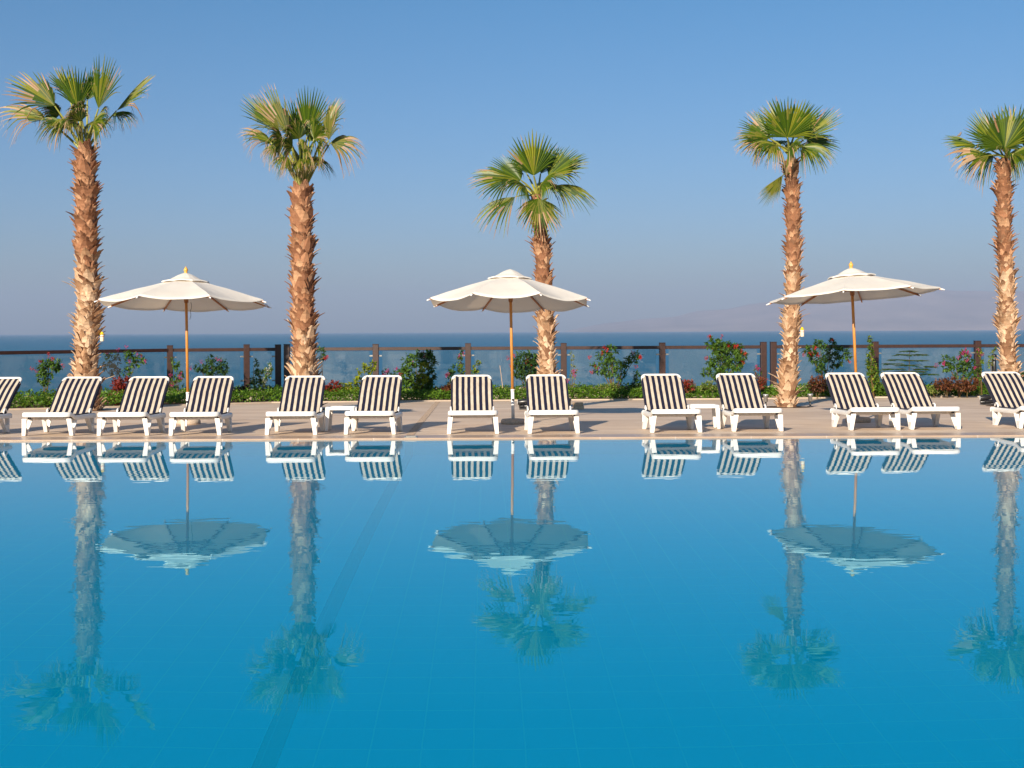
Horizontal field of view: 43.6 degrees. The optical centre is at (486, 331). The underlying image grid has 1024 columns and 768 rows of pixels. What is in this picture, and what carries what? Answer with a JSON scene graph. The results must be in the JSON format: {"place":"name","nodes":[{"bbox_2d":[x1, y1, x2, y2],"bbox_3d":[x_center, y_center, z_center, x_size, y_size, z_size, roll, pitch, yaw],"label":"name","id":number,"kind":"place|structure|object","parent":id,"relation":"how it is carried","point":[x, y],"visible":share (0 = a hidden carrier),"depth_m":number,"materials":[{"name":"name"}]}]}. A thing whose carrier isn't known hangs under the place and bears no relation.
{"place":"outdoors","nodes":[
{"label":"outdoors","id":0,"kind":"place"},
{"bbox_2d":[0,330,1023,395],"bbox_3d":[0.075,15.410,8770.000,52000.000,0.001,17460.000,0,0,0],"label":"sea","id":1,"kind":"structure","parent":0,"point":[685,364],"depth_m":898.21,"materials":[{"name":"liquid"}]},
{"bbox_2d":[0,397,1023,436],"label":"deck","id":2,"kind":"structure","parent":0,"point":[610,416],"depth_m":20.37,"materials":[{"name":"stone"}]},
{"bbox_2d":[0,377,21,431],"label":"sun lounger","id":3,"kind":"object","parent":2,"relation":"on","point":[9,387],"visible":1,"depth_m":18.82,"materials":[{"name":"white plastic"}]},
{"bbox_2d":[22,377,101,435],"bbox_3d":[-6.041,1.060,18.376,0.714,0.792,1.637,0,-1,1],"label":"sun lounger","id":4,"kind":"object","parent":2,"relation":"on","point":[74,400],"visible":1,"depth_m":18.63,"materials":[{"name":"white plastic"}]},
{"bbox_2d":[0,56,154,410],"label":"palm tree","id":5,"kind":"object","parent":2,"relation":"on","point":[88,318],"visible":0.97,"depth_m":26.41,"materials":[{"name":"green plant"}]},
{"bbox_2d":[97,376,168,435],"bbox_3d":[-5.002,1.054,18.313,0.713,0.793,1.636,0,-1,-1],"label":"sun lounger","id":6,"kind":"object","parent":2,"relation":"on","point":[143,398],"visible":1,"depth_m":18.59,"materials":[{"name":"white plastic"}]},
{"bbox_2d":[94,267,270,424],"bbox_3d":[-4.853,0.229,20.686,2.766,2.553,2.761,0,0,0],"label":"patio umbrella","id":7,"kind":"object","parent":2,"relation":"on","point":[186,292],"visible":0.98,"depth_m":20.56,"materials":[{"name":"fabric"}]},
{"bbox_2d":[169,376,233,435],"bbox_3d":[-4.014,1.048,18.252,0.714,0.793,1.636,0,-1,-2],"label":"sun lounger","id":8,"kind":"object","parent":2,"relation":"on","point":[209,397],"visible":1,"depth_m":18.54,"materials":[{"name":"white plastic"}]},
{"bbox_2d":[265,376,324,434],"bbox_3d":[-2.680,1.042,18.265,0.713,0.792,1.636,0,-1,0],"label":"sun lounger","id":9,"kind":"object","parent":2,"relation":"on","point":[302,397],"visible":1,"depth_m":18.55,"materials":[{"name":"white plastic"}]},
{"bbox_2d":[238,83,365,404],"bbox_3d":[-3.872,-1.749,26.496,2.459,6.866,1.933,0,0,40],"label":"palm tree","id":10,"kind":"object","parent":2,"relation":"on","point":[304,316],"visible":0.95,"depth_m":26.41,"materials":[{"name":"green plant"}]},
{"bbox_2d":[325,406,357,430],"bbox_3d":[-2.100,1.268,18.595,0.430,0.345,0.430,0,-1,0],"label":"side table","id":11,"kind":"object","parent":2,"relation":"on","point":[328,416],"visible":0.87,"depth_m":18.39,"materials":[{"name":"white plastic"}]},
{"bbox_2d":[344,375,402,434],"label":"sun lounger","id":12,"kind":"object","parent":2,"relation":"on","point":[379,397],"visible":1,"depth_m":18.59,"materials":[{"name":"white plastic"}]},
{"bbox_2d":[406,402,438,434],"bbox_3d":[-1.102,1.556,24.127,0.120,0.289,13.455,0,0,-1],"label":"pebble strip","id":13,"kind":"object","parent":2,"relation":"on","point":[417,425],"visible":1,"depth_m":21.48,"materials":[{"name":"beige gravel"}]},
{"bbox_2d":[447,375,498,433],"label":"sun lounger","id":14,"kind":"object","parent":2,"relation":"on","point":[471,396],"visible":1,"depth_m":18.63,"materials":[{"name":"white plastic"}]},
{"bbox_2d":[9,396,978,409],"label":"bed kerb","id":15,"kind":"structure","parent":2,"relation":"on","point":[493,400],"depth_m":31.28,"materials":[{"name":"stone"}]},
{"bbox_2d":[756,377,766,389],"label":"coleus bush","id":16,"kind":"object","parent":15,"relation":"on","point":[761,384],"visible":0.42,"depth_m":31.84,"materials":[{"name":"red plant"}]},
{"bbox_2d":[10,381,989,407],"bbox_3d":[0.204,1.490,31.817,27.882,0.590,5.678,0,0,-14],"label":"ground cover","id":17,"kind":"object","parent":2,"relation":"on","point":[416,393],"visible":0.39,"depth_m":31.59,"materials":[{"name":"green plant"}]},
{"bbox_2d":[18,396,34,407],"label":"variegated plant","id":18,"kind":"object","parent":17,"relation":"on","point":[28,403],"visible":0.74,"depth_m":27.61,"materials":[{"name":"green plant"}]},
{"bbox_2d":[30,352,64,404],"bbox_3d":[-10.252,1.109,29.931,0.785,1.250,0.560,0,0,-21],"label":"flowering shrub","id":19,"kind":"object","parent":17,"relation":"on","point":[45,374],"visible":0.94,"depth_m":29.91,"materials":[{"name":"green plant"}]},
{"bbox_2d":[109,376,129,392],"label":"coleus bush","id":20,"kind":"object","parent":17,"relation":"on","point":[119,385],"visible":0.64,"depth_m":30.71,"materials":[{"name":"red plant"}]},
{"bbox_2d":[99,345,146,382],"bbox_3d":[-9.018,1.052,31.861,1.268,1.432,0.523,0,0,0],"label":"flowering shrub","id":21,"kind":"object","parent":17,"relation":"on","point":[129,355],"visible":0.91,"depth_m":31.82,"materials":[{"name":"green plant"}]},
{"bbox_2d":[169,357,184,392],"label":"climbing plant","id":22,"kind":"object","parent":17,"relation":"on","point":[179,378],"visible":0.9,"depth_m":32.21,"materials":[{"name":"green plant"}]},
{"bbox_2d":[190,354,229,375],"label":"flowering shrub","id":23,"kind":"object","parent":17,"relation":"on","point":[216,368],"visible":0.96,"depth_m":32.48,"materials":[{"name":"green plant"}]},
{"bbox_2d":[232,383,249,401],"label":"coleus bush","id":24,"kind":"object","parent":17,"relation":"on","point":[244,387],"visible":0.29,"depth_m":31.81,"materials":[{"name":"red plant"}]},
{"bbox_2d":[249,358,273,400],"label":"flowering shrub","id":25,"kind":"object","parent":17,"relation":"on","point":[262,382],"visible":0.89,"depth_m":32.20,"materials":[{"name":"green plant"}]},
{"bbox_2d":[316,346,328,375],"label":"flowering shrub","id":26,"kind":"object","parent":17,"relation":"on","point":[323,353],"visible":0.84,"depth_m":32.48,"materials":[{"name":"green plant"}]},
{"bbox_2d":[325,380,341,400],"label":"coleus bush","id":27,"kind":"object","parent":17,"relation":"on","point":[327,386],"visible":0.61,"depth_m":31.80,"materials":[{"name":"red plant"}]},
{"bbox_2d":[339,360,376,391],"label":"climbing plant","id":28,"kind":"object","parent":17,"relation":"on","point":[358,377],"visible":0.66,"depth_m":32.00,"materials":[{"name":"green plant"}]},
{"bbox_2d":[381,367,399,374],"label":"flowering shrub","id":29,"kind":"object","parent":17,"relation":"on","point":[387,372],"visible":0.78,"depth_m":32.45,"materials":[{"name":"pink plant"}]},
{"bbox_2d":[396,349,438,399],"bbox_3d":[-1.743,1.087,32.291,1.152,1.320,0.765,0,0,0],"label":"flowering shrub","id":30,"kind":"object","parent":17,"relation":"on","point":[427,356],"visible":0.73,"depth_m":32.25,"materials":[{"name":"green plant"}]},
{"bbox_2d":[411,362,429,390],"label":"climbing plant","id":31,"kind":"object","parent":17,"relation":"on","point":[425,379],"visible":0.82,"depth_m":31.87,"materials":[{"name":"green plant"}]},
{"bbox_2d":[441,383,450,399],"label":"coleus bush","id":32,"kind":"object","parent":17,"relation":"on","point":[447,387],"visible":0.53,"depth_m":31.81,"materials":[{"name":"red plant"}]},
{"bbox_2d":[445,364,456,399],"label":"climbing plant","id":33,"kind":"object","parent":17,"relation":"on","point":[451,372],"visible":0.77,"depth_m":32.33,"materials":[{"name":"green plant"}]},
{"bbox_2d":[455,350,465,374],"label":"climbing plant","id":34,"kind":"object","parent":17,"relation":"on","point":[459,370],"visible":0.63,"depth_m":32.47,"materials":[{"name":"green plant"}]},
{"bbox_2d":[471,360,481,374],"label":"climbing plant","id":35,"kind":"object","parent":17,"relation":"on","point":[474,370],"visible":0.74,"depth_m":32.36,"materials":[{"name":"green plant"}]},
{"bbox_2d":[12,385,987,405],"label":"kerb wall","id":36,"kind":"structure","parent":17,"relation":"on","point":[582,397],"depth_m":33.38,"materials":[{"name":"stone"}]},
{"bbox_2d":[0,344,280,389],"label":"glass fence","id":37,"kind":"object","parent":36,"relation":"on","point":[246,349],"visible":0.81,"depth_m":32.90,"materials":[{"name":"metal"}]},
{"bbox_2d":[283,342,766,385],"bbox_3d":[1.033,1.056,33.513,12.646,1.498,0.203,0,0,0],"label":"glass fence","id":38,"kind":"object","parent":36,"relation":"on","point":[564,348],"visible":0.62,"depth_m":33.45,"materials":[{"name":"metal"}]},
{"bbox_2d":[770,341,1023,385],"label":"glass fence","id":39,"kind":"object","parent":36,"relation":"on","point":[774,346],"visible":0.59,"depth_m":33.58,"materials":[{"name":"metal"}]},
{"bbox_2d":[506,350,538,397],"bbox_3d":[0.954,1.089,32.314,0.896,1.281,0.686,0,0,0],"label":"flowering shrub","id":40,"kind":"object","parent":17,"relation":"on","point":[531,364],"visible":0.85,"depth_m":32.28,"materials":[{"name":"green plant"}]},
{"bbox_2d":[566,353,577,398],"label":"flowering shrub","id":41,"kind":"object","parent":17,"relation":"on","point":[573,355],"visible":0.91,"depth_m":32.25,"materials":[{"name":"green plant"}]},
{"bbox_2d":[597,382,619,398],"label":"variegated plant","id":42,"kind":"object","parent":17,"relation":"on","point":[610,385],"visible":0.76,"depth_m":32.06,"materials":[{"name":"green plant"}]},
{"bbox_2d":[588,344,641,398],"bbox_3d":[3.277,1.011,32.334,1.449,1.421,0.495,0,0,0],"label":"flowering shrub","id":43,"kind":"object","parent":17,"relation":"on","point":[608,360],"visible":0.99,"depth_m":32.30,"materials":[{"name":"green plant"}]},
{"bbox_2d":[627,370,641,397],"bbox_3d":[3.774,1.334,32.262,0.492,0.760,0.379,0,0,12],"label":"conifer","id":44,"kind":"object","parent":17,"relation":"on","point":[635,379],"visible":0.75,"depth_m":32.23,"materials":[{"name":"green plant"}]},
{"bbox_2d":[682,379,695,397],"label":"coleus bush","id":45,"kind":"object","parent":17,"relation":"on","point":[686,385],"visible":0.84,"depth_m":31.80,"materials":[{"name":"red plant"}]},
{"bbox_2d":[693,380,717,395],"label":"variegated plant","id":46,"kind":"object","parent":17,"relation":"on","point":[711,386],"visible":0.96,"depth_m":31.96,"materials":[{"name":"green plant"}]},
{"bbox_2d":[700,334,747,383],"bbox_3d":[6.000,0.887,32.154,1.254,1.632,0.841,0,0,0],"label":"flowering shrub","id":47,"kind":"object","parent":17,"relation":"on","point":[727,360],"visible":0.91,"depth_m":32.06,"materials":[{"name":"green plant"}]},
{"bbox_2d":[753,365,761,380],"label":"flowering shrub","id":48,"kind":"object","parent":17,"relation":"on","point":[758,371],"visible":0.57,"depth_m":32.24,"materials":[{"name":"pink plant"}]},
{"bbox_2d":[804,374,826,398],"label":"coleus bush","id":49,"kind":"object","parent":17,"relation":"on","point":[816,386],"visible":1,"depth_m":31.85,"materials":[{"name":"red plant"}]},
{"bbox_2d":[803,337,853,396],"bbox_3d":[8.610,0.921,32.234,1.348,1.539,0.636,0,0,0],"label":"flowering shrub","id":50,"kind":"object","parent":17,"relation":"on","point":[811,354],"visible":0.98,"depth_m":32.21,"materials":[{"name":"green plant"}]},
{"bbox_2d":[881,350,939,375],"bbox_3d":[10.803,1.086,32.744,1.562,1.202,0.812,0,0,0],"label":"feathery tree","id":51,"kind":"object","parent":17,"relation":"on","point":[909,360],"visible":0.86,"depth_m":32.66,"materials":[{"name":"green plant"}]},
{"bbox_2d":[926,384,940,397],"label":"variegated plant","id":52,"kind":"object","parent":17,"relation":"on","point":[932,390],"visible":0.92,"depth_m":32.06,"materials":[{"name":"green plant"}]},
{"bbox_2d":[933,376,960,395],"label":"coleus bush","id":53,"kind":"object","parent":17,"relation":"on","point":[946,385],"visible":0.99,"depth_m":31.78,"materials":[{"name":"red plant"}]},
{"bbox_2d":[934,348,980,396],"bbox_3d":[11.885,1.041,32.296,1.272,1.274,0.574,0,0,0],"label":"flowering shrub","id":54,"kind":"object","parent":17,"relation":"on","point":[965,362],"visible":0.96,"depth_m":32.25,"materials":[{"name":"green plant"}]},
{"bbox_2d":[957,377,979,397],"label":"coleus bush","id":55,"kind":"object","parent":17,"relation":"on","point":[966,383],"visible":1,"depth_m":31.77,"materials":[{"name":"red plant"}]},
{"bbox_2d":[991,354,996,371],"bbox_3d":[12.941,1.140,32.600,0.132,1.113,0.130,0,0,0],"label":"black post","id":56,"kind":"object","parent":17,"relation":"on","point":[994,364],"visible":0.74,"depth_m":32.55,"materials":[{"name":"plastic"}]},
{"bbox_2d":[427,269,590,424],"bbox_3d":[0.381,0.242,20.257,2.602,2.457,2.595,0,0,0],"label":"patio umbrella","id":57,"kind":"object","parent":2,"relation":"on","point":[510,291],"visible":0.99,"depth_m":20.16,"materials":[{"name":"fabric"}]},
{"bbox_2d":[0,432,1023,441],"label":"pool coping","id":58,"kind":"object","parent":2,"relation":"on","point":[573,436],"visible":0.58,"depth_m":17.05,"materials":[{"name":"stone"}]},
{"bbox_2d":[517,399,526,409],"bbox_3d":[0.793,1.482,26.004,0.300,0.217,0.179,0,0,17],"label":"floodlight","id":59,"kind":"object","parent":2,"relation":"on","point":[522,403],"visible":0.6,"depth_m":25.97,"materials":[{"name":"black metal"}]},
{"bbox_2d":[466,129,596,373],"bbox_3d":[0.985,-1.247,26.602,2.392,5.807,1.998,0,0,-36],"label":"palm tree","id":60,"kind":"object","parent":2,"relation":"on","point":[533,159],"visible":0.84,"depth_m":26.39,"materials":[{"name":"green plant"}]},
{"bbox_2d":[524,374,579,433],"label":"sun lounger","id":61,"kind":"object","parent":2,"relation":"on","point":[547,395],"visible":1,"depth_m":18.61,"materials":[{"name":"white plastic"}]},
{"bbox_2d":[641,374,701,432],"bbox_3d":[2.619,1.018,18.383,0.713,0.793,1.637,0,-1,0],"label":"sun lounger","id":62,"kind":"object","parent":2,"relation":"on","point":[663,395],"visible":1,"depth_m":18.67,"materials":[{"name":"white plastic"}]},
{"bbox_2d":[688,404,720,428],"bbox_3d":[3.170,1.243,18.658,0.430,0.345,0.430,0,-1,2],"label":"side table","id":63,"kind":"object","parent":2,"relation":"on","point":[716,414],"visible":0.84,"depth_m":18.45,"materials":[{"name":"white plastic"}]},
{"bbox_2d":[716,373,782,431],"bbox_3d":[3.778,1.016,18.574,0.714,0.792,1.636,0,-1,-1],"label":"sun lounger","id":64,"kind":"object","parent":2,"relation":"on","point":[739,394],"visible":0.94,"depth_m":18.86,"materials":[{"name":"white plastic"}]},
{"bbox_2d":[763,394,768,407],"bbox_3d":[5.761,1.438,26.368,0.125,0.273,0.122,0,0,0],"label":"garden spotlight","id":65,"kind":"object","parent":2,"relation":"on","point":[765,396],"visible":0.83,"depth_m":26.33,"materials":[{"name":"grey metal"}]},
{"bbox_2d":[767,406,806,407],"bbox_3d":[6.247,1.573,26.600,1.000,0.022,1.000,0,0,0],"label":"tree pit","id":66,"kind":"object","parent":2,"relation":"on","point":[787,407],"visible":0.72,"depth_m":26.30,"materials":[{"name":"soil"}]},
{"bbox_2d":[731,98,842,406],"bbox_3d":[6.299,-1.648,26.601,2.349,6.580,2.102,0,0,0],"label":"palm tree","id":67,"kind":"object","parent":66,"relation":"in","point":[793,123],"visible":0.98,"depth_m":26.45,"materials":[{"name":"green plant"}]},
{"bbox_2d":[800,319,804,336],"bbox_3d":[6.562,-0.067,26.580,0.105,0.364,0.103,0,0,0],"label":"hanging bottle","id":68,"kind":"object","parent":67,"relation":"hanging from","point":[802,329],"visible":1,"depth_m":26.55,"materials":[{"name":"plastic"}]},
{"bbox_2d":[807,394,812,406],"bbox_3d":[6.721,1.437,26.539,0.125,0.273,0.122,0,0,0],"label":"garden spotlight","id":69,"kind":"object","parent":66,"relation":"on","point":[810,397],"visible":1,"depth_m":26.50,"materials":[{"name":"grey metal"}]},
{"bbox_2d":[766,262,944,422],"bbox_3d":[5.813,0.169,20.250,2.544,2.548,2.546,0,0,0],"label":"patio umbrella","id":70,"kind":"object","parent":2,"relation":"on","point":[851,284],"visible":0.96,"depth_m":20.12,"materials":[{"name":"fabric"}]},
{"bbox_2d":[825,373,899,429],"bbox_3d":[5.460,1.011,18.714,0.713,0.792,1.637,0,-1,0],"label":"sun lounger","id":71,"kind":"object","parent":2,"relation":"on","point":[852,397],"visible":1,"depth_m":18.97,"materials":[{"name":"white plastic"}]},
{"bbox_2d":[865,335,883,396],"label":"climbing plant","id":72,"kind":"object","parent":2,"relation":"on","point":[871,373],"visible":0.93,"depth_m":32.16,"materials":[{"name":"green plant"}]},
{"bbox_2d":[880,372,960,429],"bbox_3d":[6.345,1.010,18.832,0.713,0.792,1.636,0,-1,-1],"label":"sun lounger","id":73,"kind":"object","parent":2,"relation":"on","point":[907,393],"visible":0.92,"depth_m":19.11,"materials":[{"name":"white plastic"}]},
{"bbox_2d":[975,347,983,394],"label":"climbing plant","id":74,"kind":"object","parent":2,"relation":"on","point":[981,361],"visible":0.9,"depth_m":32.23,"materials":[{"name":"green plant"}]},
{"bbox_2d":[942,103,1023,376],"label":"palm tree","id":75,"kind":"object","parent":2,"relation":"on","point":[1005,134],"visible":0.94,"depth_m":26.46,"materials":[{"name":"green plant"}]},
{"bbox_2d":[979,395,993,404],"bbox_3d":[10.670,1.460,27.265,0.300,0.217,0.179,0,0,11],"label":"floodlight","id":76,"kind":"object","parent":2,"relation":"on","point":[984,399],"visible":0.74,"depth_m":27.24,"materials":[{"name":"black metal"}]},
{"bbox_2d":[986,346,998,369],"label":"climbing plant","id":77,"kind":"object","parent":2,"relation":"on","point":[990,364],"visible":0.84,"depth_m":32.36,"materials":[{"name":"green plant"}]},
{"bbox_2d":[981,372,1023,428],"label":"sun lounger","id":78,"kind":"object","parent":2,"relation":"on","point":[1005,390],"visible":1,"depth_m":19.32,"materials":[{"name":"white plastic"}]},
{"bbox_2d":[0,0,1023,334],"label":"sky","id":79,"kind":"structure","parent":0,"point":[655,94],"materials":[{"name":"blue"}]},
{"bbox_2d":[573,402,583,408],"bbox_3d":[1.876,1.514,26.005,0.222,0.137,0.127,0,0,0],"label":"floodlight","id":80,"kind":"object","parent":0,"point":[577,405],"visible":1,"depth_m":25.95,"materials":[{"name":"grey metal"}]},
{"bbox_2d":[564,290,1023,331],"bbox_3d":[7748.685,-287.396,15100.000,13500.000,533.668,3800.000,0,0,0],"label":"hills","id":81,"kind":"structure","parent":0,"point":[951,310],"depth_m":14343.14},
{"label":"pool shell","id":82,"kind":"structure","parent":0,"visible":0},
{"bbox_2d":[0,437,1023,767],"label":"pool water","id":83,"kind":"structure","parent":82,"relation":"in","point":[652,603],"depth_m":6.72,"materials":[{"name":"blue liquid"}]}
]}

